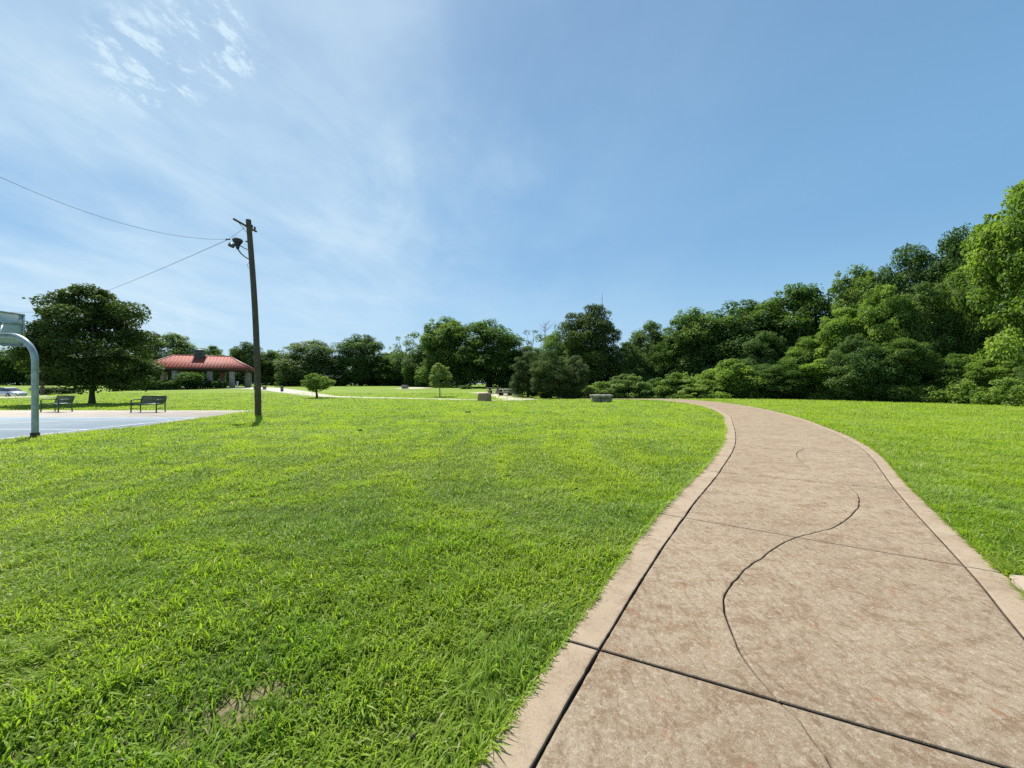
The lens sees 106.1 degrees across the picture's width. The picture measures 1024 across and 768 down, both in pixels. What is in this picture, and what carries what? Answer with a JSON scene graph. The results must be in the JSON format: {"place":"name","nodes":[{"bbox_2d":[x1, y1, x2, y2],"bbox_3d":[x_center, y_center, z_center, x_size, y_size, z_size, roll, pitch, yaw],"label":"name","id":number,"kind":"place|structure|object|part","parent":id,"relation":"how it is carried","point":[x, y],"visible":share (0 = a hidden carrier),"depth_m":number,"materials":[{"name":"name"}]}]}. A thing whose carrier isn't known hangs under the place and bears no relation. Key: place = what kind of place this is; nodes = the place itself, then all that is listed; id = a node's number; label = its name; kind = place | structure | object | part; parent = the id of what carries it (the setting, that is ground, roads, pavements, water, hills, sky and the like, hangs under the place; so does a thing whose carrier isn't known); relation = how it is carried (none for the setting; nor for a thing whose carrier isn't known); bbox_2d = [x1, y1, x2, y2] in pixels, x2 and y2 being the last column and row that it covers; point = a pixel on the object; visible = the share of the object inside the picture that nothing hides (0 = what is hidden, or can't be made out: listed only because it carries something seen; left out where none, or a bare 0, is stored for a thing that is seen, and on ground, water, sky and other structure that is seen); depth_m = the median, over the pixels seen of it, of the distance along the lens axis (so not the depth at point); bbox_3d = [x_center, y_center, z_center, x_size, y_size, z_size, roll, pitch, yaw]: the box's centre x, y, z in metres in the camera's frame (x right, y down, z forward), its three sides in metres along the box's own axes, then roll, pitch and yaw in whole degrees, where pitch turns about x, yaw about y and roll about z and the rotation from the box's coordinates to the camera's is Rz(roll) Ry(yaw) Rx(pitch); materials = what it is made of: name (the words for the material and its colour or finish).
{"place":"outdoors","nodes":[
{"label":"outdoors","id":0,"kind":"place"},
{"bbox_2d":[206,388,519,400],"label":"path","id":1,"kind":"structure","parent":0,"point":[287,391],"depth_m":52.30,"materials":[{"name":"beige concrete"}]},
{"bbox_2d":[396,387,428,388],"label":"path","id":2,"kind":"structure","parent":0,"point":[414,388],"depth_m":62.54,"materials":[{"name":"beige concrete"}]},
{"bbox_2d":[474,392,537,399],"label":"path","id":3,"kind":"structure","parent":0,"point":[497,394],"depth_m":41.30,"materials":[{"name":"beige concrete"}]},
{"bbox_2d":[0,384,1023,767],"bbox_3d":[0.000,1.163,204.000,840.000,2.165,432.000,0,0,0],"label":"ground","id":4,"kind":"structure","parent":0,"point":[224,706],"depth_m":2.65,"materials":[{"name":"green plant"}]},
{"bbox_2d":[0,347,30,385],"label":"woodland tree","id":5,"kind":"object","parent":4,"relation":"on","point":[9,376],"visible":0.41,"depth_m":92.76,"materials":[{"name":"green plant"}]},
{"bbox_2d":[1,395,56,398],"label":"parking lot","id":6,"kind":"structure","parent":4,"relation":"on","point":[28,396],"depth_m":42.01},
{"bbox_2d":[0,387,27,396],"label":"parked car","id":7,"kind":"object","parent":6,"relation":"on","point":[9,391],"visible":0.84,"depth_m":55.37,"materials":[{"name":"silver metal"}]},
{"bbox_3d":[-73.573,0.773,56.028,2.970,0.550,1.600,0,0,6],"label":"window","id":8,"kind":"part","parent":7,"relation":"part of","materials":[{"name":"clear glass"}]},
{"bbox_2d":[40,314,43,394],"bbox_3d":[-61.000,-3.799,50.000,1.800,11.706,0.340,0,0,0],"label":"utility pole","id":9,"kind":"object","parent":4,"relation":"on","point":[41,389],"visible":0.12,"depth_m":49.87,"materials":[{"name":"brown wood"}]},
{"bbox_2d":[108,240,225,290],"bbox_3d":[-37.102,-8.034,33.950,57.576,2.653,0.017,0,0,34],"label":"power line","id":10,"kind":"object","parent":9,"relation":"attached to","point":[168,265],"visible":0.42,"depth_m":22.24,"materials":[{"name":"metal"}]},
{"bbox_2d":[28,387,65,394],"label":"hedge","id":11,"kind":"object","parent":4,"relation":"on","point":[48,391],"visible":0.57,"depth_m":59.65,"materials":[{"name":"green plant"}]},
{"bbox_2d":[25,354,83,385],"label":"woodland tree","id":12,"kind":"object","parent":4,"relation":"on","point":[55,379],"visible":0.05,"depth_m":92.85,"materials":[{"name":"green plant"}]},
{"bbox_2d":[54,387,84,394],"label":"hedge","id":13,"kind":"object","parent":4,"relation":"on","point":[69,391],"visible":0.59,"depth_m":61.54,"materials":[{"name":"green plant"}]},
{"bbox_2d":[0,283,165,403],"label":"oak tree","id":14,"kind":"object","parent":4,"relation":"on","point":[54,336],"visible":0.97,"depth_m":27.92,"materials":[{"name":"green plant"}]},
{"bbox_2d":[96,345,140,381],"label":"woodland tree","id":15,"kind":"object","parent":4,"relation":"on","point":[115,351],"visible":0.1,"depth_m":97.08,"materials":[{"name":"green plant"}]},
{"bbox_2d":[105,382,138,391],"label":"bush","id":16,"kind":"object","parent":4,"relation":"on","point":[109,390],"visible":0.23,"depth_m":57.82,"materials":[{"name":"green plant"}]},
{"bbox_2d":[0,410,253,439],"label":"court apron","id":17,"kind":"object","parent":4,"relation":"on","point":[115,413],"visible":0.17,"depth_m":19.32,"materials":[{"name":"beige concrete"}]},
{"bbox_2d":[40,395,74,412],"bbox_3d":[-24.051,1.048,20.397,1.292,0.863,0.696,0,0,12],"label":"park bench","id":18,"kind":"object","parent":17,"relation":"on","point":[67,399],"visible":0.99,"depth_m":20.48,"materials":[{"name":"green metal"}]},
{"bbox_2d":[0,417,197,438],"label":"court","id":19,"kind":"object","parent":17,"relation":"on","point":[13,427],"visible":0.77,"depth_m":14.37,"materials":[{"name":"paint"}]},
{"bbox_2d":[0,311,39,438],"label":"basketball hoop","id":20,"kind":"object","parent":19,"relation":"on","point":[12,328],"visible":0.91,"depth_m":10.72,"materials":[{"name":"metal"}]},
{"bbox_2d":[130,396,166,412],"bbox_3d":[-18.980,1.048,20.148,1.292,0.863,0.696,0,0,-3],"label":"park bench","id":21,"kind":"object","parent":17,"relation":"on","point":[156,399],"visible":1,"depth_m":20.35,"materials":[{"name":"green metal"}]},
{"bbox_2d":[129,379,183,389],"bbox_3d":[-54.378,0.147,59.140,6.833,1.690,2.705,0,0,-27],"label":"hedge","id":22,"kind":"object","parent":4,"relation":"on","point":[169,385],"visible":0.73,"depth_m":59.11,"materials":[{"name":"green plant"}]},
{"bbox_2d":[123,332,205,380],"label":"woodland tree","id":23,"kind":"object","parent":4,"relation":"on","point":[177,344],"visible":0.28,"depth_m":98.29,"materials":[{"name":"green plant"}]},
{"bbox_2d":[173,372,208,388],"bbox_3d":[-51.215,-0.525,61.550,4.617,2.840,3.649,0,0,-27],"label":"bush","id":24,"kind":"object","parent":4,"relation":"on","point":[191,376],"visible":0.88,"depth_m":60.95,"materials":[{"name":"green plant"}]},
{"bbox_2d":[183,381,210,388],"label":"hedge","id":25,"kind":"object","parent":4,"relation":"on","point":[201,384],"visible":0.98,"depth_m":61.15,"materials":[{"name":"green plant"}]},
{"bbox_2d":[141,349,253,389],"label":"pavilion","id":26,"kind":"structure","parent":4,"relation":"on","point":[199,360],"depth_m":64.61,"materials":[{"name":"concrete"}]},
{"bbox_2d":[198,345,227,381],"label":"woodland tree","id":27,"kind":"object","parent":4,"relation":"on","point":[214,350],"visible":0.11,"depth_m":102.09,"materials":[{"name":"green plant"}]},
{"bbox_2d":[209,381,228,387],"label":"hedge","id":28,"kind":"object","parent":4,"relation":"on","point":[216,384],"visible":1,"depth_m":62.52,"materials":[{"name":"green plant"}]},
{"bbox_2d":[219,341,266,385],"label":"woodland tree","id":29,"kind":"object","parent":4,"relation":"on","point":[247,352],"visible":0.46,"depth_m":86.63,"materials":[{"name":"green plant"}]},
{"bbox_2d":[228,218,261,415],"bbox_3d":[-12.432,-2.969,17.996,1.132,9.545,1.195,0,0,40],"label":"utility pole","id":30,"kind":"object","parent":4,"relation":"on","point":[237,241],"visible":1,"depth_m":17.98,"materials":[{"name":"brown wood"}]},
{"bbox_2d":[1,177,226,239],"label":"power line","id":31,"kind":"object","parent":30,"relation":"attached to","point":[112,220],"visible":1,"depth_m":13.72,"materials":[{"name":"metal"}]},
{"bbox_2d":[260,349,282,385],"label":"woodland tree","id":32,"kind":"object","parent":4,"relation":"on","point":[267,378],"visible":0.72,"depth_m":90.12,"materials":[{"name":"green plant"}]},
{"bbox_2d":[276,381,297,385],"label":"bush","id":33,"kind":"object","parent":4,"relation":"on","point":[284,384],"visible":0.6,"depth_m":83.21,"materials":[{"name":"green plant"}]},
{"bbox_2d":[271,357,304,385],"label":"woodland tree","id":34,"kind":"object","parent":4,"relation":"on","point":[276,370],"visible":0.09,"depth_m":90.13,"materials":[{"name":"green plant"}]},
{"bbox_2d":[273,340,347,385],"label":"woodland tree","id":35,"kind":"object","parent":4,"relation":"on","point":[317,358],"visible":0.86,"depth_m":82.00,"materials":[{"name":"green plant"}]},
{"bbox_2d":[300,373,335,397],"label":"young tree","id":36,"kind":"object","parent":4,"relation":"on","point":[313,382],"visible":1,"depth_m":40.45,"materials":[{"name":"green plant"}]},
{"bbox_2d":[333,379,349,385],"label":"bush","id":37,"kind":"object","parent":4,"relation":"on","point":[339,383],"visible":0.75,"depth_m":83.31,"materials":[{"name":"green plant"}]},
{"bbox_2d":[330,334,386,385],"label":"woodland tree","id":38,"kind":"object","parent":4,"relation":"on","point":[361,357],"visible":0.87,"depth_m":84.64,"materials":[{"name":"green plant"}]},
{"bbox_2d":[370,352,395,385],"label":"woodland tree","id":39,"kind":"object","parent":4,"relation":"on","point":[389,354],"visible":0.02,"depth_m":93.79,"materials":[{"name":"green plant"}]},
{"bbox_2d":[368,352,420,385],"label":"woodland tree","id":40,"kind":"object","parent":4,"relation":"on","point":[387,376],"visible":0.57,"depth_m":84.50,"materials":[{"name":"green plant"}]},
{"bbox_2d":[388,336,418,384],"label":"thin crowned tree","id":41,"kind":"object","parent":4,"relation":"on","point":[407,343],"visible":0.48,"depth_m":82.52,"materials":[{"name":"green plant"}]},
{"bbox_2d":[410,733,415,744],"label":"dead leaf","id":42,"kind":"object","parent":4,"relation":"on","point":[412,736],"visible":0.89,"depth_m":1.59,"materials":[{"name":"brown plant"}]},
{"bbox_2d":[401,342,442,385],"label":"woodland tree","id":43,"kind":"object","parent":4,"relation":"on","point":[408,370],"visible":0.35,"depth_m":77.47,"materials":[{"name":"green plant"}]},
{"bbox_2d":[429,362,451,396],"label":"sapling","id":44,"kind":"object","parent":4,"relation":"on","point":[441,373],"visible":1,"depth_m":43.68,"materials":[{"name":"green plant"}]},
{"bbox_2d":[407,316,481,386],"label":"woodland tree","id":45,"kind":"object","parent":4,"relation":"on","point":[441,348],"visible":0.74,"depth_m":71.08,"materials":[{"name":"green plant"}]},
{"bbox_2d":[459,385,472,388],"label":"bush","id":46,"kind":"object","parent":4,"relation":"on","point":[465,387],"visible":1,"depth_m":61.53,"materials":[{"name":"green plant"}]},
{"bbox_2d":[478,393,490,400],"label":"stone block","id":47,"kind":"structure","parent":4,"relation":"on","point":[484,396],"depth_m":33.34,"materials":[{"name":"beige stone"}]},
{"bbox_2d":[452,318,527,386],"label":"woodland tree","id":48,"kind":"object","parent":4,"relation":"on","point":[488,360],"visible":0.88,"depth_m":68.63,"materials":[{"name":"green plant"}]},
{"bbox_2d":[486,388,499,393],"bbox_3d":[-2.370,0.906,50.702,1.800,0.810,1.720,0,0,-20],"label":"picnic table","id":49,"kind":"object","parent":4,"relation":"on","point":[490,391],"visible":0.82,"depth_m":50.31,"materials":[{"name":"stone"}]},
{"bbox_2d":[497,389,510,395],"bbox_3d":[-0.787,1.049,46.606,1.800,0.810,1.720,0,0,15],"label":"picnic table","id":50,"kind":"object","parent":4,"relation":"on","point":[501,392],"visible":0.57,"depth_m":46.31,"materials":[{"name":"stone"}]},
{"bbox_2d":[8,318,1018,384],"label":"woodland","id":51,"kind":"object","parent":4,"relation":"on","point":[497,368],"visible":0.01,"depth_m":106.17,"materials":[{"name":"green plant"}]},
{"bbox_2d":[502,345,542,382],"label":"woodland tree","id":52,"kind":"object","parent":4,"relation":"on","point":[528,348],"visible":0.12,"depth_m":72.38,"materials":[{"name":"green plant"}]},
{"bbox_2d":[509,352,544,396],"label":"tree","id":53,"kind":"object","parent":4,"relation":"on","point":[521,375],"visible":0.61,"depth_m":42.37,"materials":[{"name":"green plant"}]},
{"bbox_2d":[520,330,548,357],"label":"thin crowned tree","id":54,"kind":"object","parent":4,"relation":"on","point":[536,336],"visible":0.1,"depth_m":76.62,"materials":[{"name":"green plant"}]},
{"bbox_2d":[529,350,572,398],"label":"tree","id":55,"kind":"object","parent":4,"relation":"on","point":[545,386],"visible":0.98,"depth_m":40.05,"materials":[{"name":"green plant"}]},
{"bbox_2d":[539,329,566,384],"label":"woodland tree","id":56,"kind":"object","parent":4,"relation":"on","point":[551,342],"visible":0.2,"depth_m":60.61,"materials":[{"name":"green plant"}]},
{"bbox_2d":[554,355,595,398],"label":"tree","id":57,"kind":"object","parent":4,"relation":"on","point":[575,383],"visible":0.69,"depth_m":41.12,"materials":[{"name":"green plant"}]},
{"bbox_2d":[551,349,610,389],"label":"woodland tree","id":58,"kind":"object","parent":4,"relation":"on","point":[594,381],"visible":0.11,"depth_m":54.74,"materials":[{"name":"green plant"}]},
{"bbox_2d":[554,302,622,383],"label":"woodland tree","id":59,"kind":"object","parent":4,"relation":"on","point":[596,339],"visible":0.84,"depth_m":53.20,"materials":[{"name":"green plant"}]},
{"bbox_2d":[580,381,616,397],"bbox_3d":[10.041,0.965,45.067,6.146,2.676,4.944,0,0,9],"label":"shrub","id":60,"kind":"object","parent":4,"relation":"on","point":[598,387],"visible":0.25,"depth_m":44.91,"materials":[{"name":"green plant"}]},
{"bbox_2d":[589,394,612,401],"bbox_3d":[7.418,1.239,31.873,1.992,0.738,1.388,0,0,0],"label":"stone bench","id":61,"kind":"object","parent":4,"relation":"on","point":[601,397],"visible":0.87,"depth_m":31.57,"materials":[{"name":"grey stone"}]},
{"bbox_2d":[596,373,661,398],"bbox_3d":[13.754,0.552,44.977,7.802,3.624,5.983,0,0,20],"label":"shrub","id":62,"kind":"object","parent":4,"relation":"on","point":[627,386],"visible":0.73,"depth_m":43.74,"materials":[{"name":"green plant"}]},
{"bbox_2d":[604,341,655,391],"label":"woodland tree","id":63,"kind":"object","parent":4,"relation":"on","point":[627,364],"visible":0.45,"depth_m":54.60,"materials":[{"name":"green plant"}]},
{"bbox_2d":[628,320,667,376],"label":"woodland tree","id":64,"kind":"object","parent":4,"relation":"on","point":[652,337],"visible":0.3,"depth_m":59.08,"materials":[{"name":"green plant"}]},
{"bbox_2d":[647,378,668,395],"bbox_3d":[17.569,0.749,46.483,4.774,2.920,6.225,0,0,30],"label":"shrub","id":65,"kind":"object","parent":4,"relation":"on","point":[653,380],"visible":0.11,"depth_m":45.55,"materials":[{"name":"green plant"}]},
{"bbox_2d":[644,338,685,384],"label":"woodland tree","id":66,"kind":"object","parent":4,"relation":"on","point":[663,369],"visible":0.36,"depth_m":54.36,"materials":[{"name":"green plant"}]},
{"bbox_2d":[652,372,702,398],"bbox_3d":[19.204,0.321,44.061,7.743,3.398,6.228,0,0,-11],"label":"shrub","id":67,"kind":"object","parent":4,"relation":"on","point":[675,385],"visible":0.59,"depth_m":42.69,"materials":[{"name":"green plant"}]},
{"bbox_2d":[662,306,730,377],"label":"woodland tree","id":68,"kind":"object","parent":4,"relation":"on","point":[689,338],"visible":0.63,"depth_m":51.92,"materials":[{"name":"green plant"}]},
{"bbox_2d":[677,379,732,398],"bbox_3d":[20.355,0.554,41.044,5.541,2.212,4.456,0,0,-1],"label":"shrub","id":69,"kind":"object","parent":4,"relation":"on","point":[704,385],"visible":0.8,"depth_m":40.63,"materials":[{"name":"green plant"}]},
{"bbox_2d":[691,358,768,398],"bbox_3d":[23.244,-0.599,42.688,7.813,4.539,9.714,0,0,-11],"label":"shrub","id":70,"kind":"object","parent":4,"relation":"on","point":[733,377],"visible":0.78,"depth_m":40.19,"materials":[{"name":"green plant"}]},
{"bbox_2d":[690,299,791,382],"bbox_3d":[30.172,-4.973,52.380,12.002,13.144,13.474,0,0,10],"label":"woodland tree","id":71,"kind":"object","parent":4,"relation":"on","point":[734,320],"visible":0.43,"depth_m":49.59,"materials":[{"name":"green plant"}]},
{"bbox_2d":[476,398,1023,767],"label":"walkway","id":72,"kind":"structure","parent":4,"relation":"on","point":[782,590],"depth_m":2.23,"materials":[{"name":"concrete"}]},
{"bbox_2d":[732,330,789,374],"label":"woodland tree","id":73,"kind":"object","parent":4,"relation":"on","point":[751,358],"visible":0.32,"depth_m":45.79,"materials":[{"name":"green plant"}]},
{"bbox_2d":[744,363,795,397],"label":"understory tree","id":74,"kind":"object","parent":4,"relation":"on","point":[760,367],"visible":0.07,"depth_m":41.67,"materials":[{"name":"green plant"}]},
{"bbox_2d":[752,361,819,398],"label":"understory tree","id":75,"kind":"object","parent":4,"relation":"on","point":[779,384],"visible":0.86,"depth_m":38.16,"materials":[{"name":"green plant"}]},
{"bbox_2d":[751,282,834,358],"bbox_3d":[36.828,-5.758,49.535,11.247,14.814,11.380,0,0,45],"label":"woodland tree","id":76,"kind":"object","parent":4,"relation":"on","point":[804,320],"visible":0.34,"depth_m":48.01,"materials":[{"name":"green plant"}]},
{"bbox_2d":[777,336,822,375],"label":"woodland tree","id":77,"kind":"object","parent":4,"relation":"on","point":[802,353],"visible":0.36,"depth_m":42.41,"materials":[{"name":"green plant"}]},
{"bbox_2d":[583,376,1023,406],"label":"undergrowth","id":78,"kind":"object","parent":4,"relation":"on","point":[1012,389],"visible":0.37,"depth_m":29.02,"materials":[{"name":"green plant"}]},
{"bbox_2d":[798,358,856,399],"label":"understory tree","id":79,"kind":"object","parent":4,"relation":"on","point":[814,369],"visible":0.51,"depth_m":36.49,"materials":[{"name":"green plant"}]},
{"bbox_2d":[811,306,863,364],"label":"woodland tree","id":80,"kind":"object","parent":4,"relation":"on","point":[842,327],"visible":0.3,"depth_m":39.28,"materials":[{"name":"green plant"}]},
{"bbox_2d":[811,263,899,348],"bbox_3d":[41.446,-6.298,46.055,8.435,16.059,8.336,0,0,45],"label":"woodland tree","id":81,"kind":"object","parent":4,"relation":"on","point":[853,289],"visible":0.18,"depth_m":45.34,"materials":[{"name":"green plant"}]},
{"bbox_2d":[819,333,901,401],"bbox_3d":[31.409,-1.493,34.911,5.519,6.329,5.851,0,0,-32],"label":"understory tree","id":82,"kind":"object","parent":4,"relation":"on","point":[864,376],"visible":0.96,"depth_m":33.87,"materials":[{"name":"green plant"}]},
{"bbox_2d":[856,284,920,366],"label":"woodland tree","id":83,"kind":"object","parent":4,"relation":"on","point":[876,320],"visible":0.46,"depth_m":36.12,"materials":[{"name":"green plant"}]},
{"bbox_2d":[865,337,941,402],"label":"understory tree","id":84,"kind":"object","parent":4,"relation":"on","point":[905,360],"visible":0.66,"depth_m":32.27,"materials":[{"name":"green plant"}]},
{"bbox_2d":[867,242,948,363],"bbox_3d":[44.351,-6.952,43.079,9.221,17.469,8.214,0,0,40],"label":"woodland tree","id":85,"kind":"object","parent":4,"relation":"on","point":[908,279],"visible":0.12,"depth_m":41.97,"materials":[{"name":"green plant"}]},
{"bbox_2d":[889,280,972,381],"bbox_3d":[38.615,-3.989,36.045,5.858,11.582,5.526,0,0,-22],"label":"woodland tree","id":86,"kind":"object","parent":4,"relation":"on","point":[921,330],"visible":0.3,"depth_m":35.04,"materials":[{"name":"green plant"}]},
{"bbox_2d":[909,352,989,401],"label":"understory tree","id":87,"kind":"object","parent":4,"relation":"on","point":[944,373],"visible":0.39,"depth_m":30.91,"materials":[{"name":"green plant"}]},
{"bbox_2d":[922,222,1000,354],"bbox_3d":[45.313,-7.239,39.104,6.936,18.049,7.018,0,0,-15],"label":"woodland tree","id":88,"kind":"object","parent":4,"relation":"on","point":[949,246],"visible":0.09,"depth_m":38.93,"materials":[{"name":"green plant"}]},
{"bbox_2d":[924,263,1012,367],"bbox_3d":[41.286,-4.686,34.843,5.991,12.778,5.337,0,0,10],"label":"woodland tree","id":89,"kind":"object","parent":4,"relation":"on","point":[973,329],"visible":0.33,"depth_m":34.16,"materials":[{"name":"green plant"}]},
{"bbox_2d":[948,359,1019,403],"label":"understory tree","id":90,"kind":"object","parent":4,"relation":"on","point":[979,374],"visible":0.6,"depth_m":28.66,"materials":[{"name":"green plant"}]},
{"bbox_2d":[959,179,1023,376],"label":"woodland tree","id":91,"kind":"object","parent":4,"relation":"on","point":[998,244],"visible":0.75,"depth_m":29.93,"materials":[{"name":"green plant"}]},
{"bbox_2d":[1004,278,1023,339],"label":"woodland tree","id":92,"kind":"object","parent":4,"relation":"on","point":[1022,336],"visible":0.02,"depth_m":42.27,"materials":[{"name":"green plant"}]},
{"bbox_2d":[1009,575,1023,592],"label":"branch walkway","id":93,"kind":"structure","parent":4,"relation":"on","point":[1017,581],"depth_m":2.90,"materials":[{"name":"concrete"}]},
{"bbox_2d":[1012,365,1023,384],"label":"understory tree","id":94,"kind":"object","parent":4,"relation":"on","point":[1020,371],"visible":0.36,"depth_m":26.95,"materials":[{"name":"green plant"}]},
{"bbox_2d":[0,0,1023,383],"label":"sky","id":95,"kind":"structure","parent":0,"point":[396,166],"materials":[{"name":"blue"}]}
]}

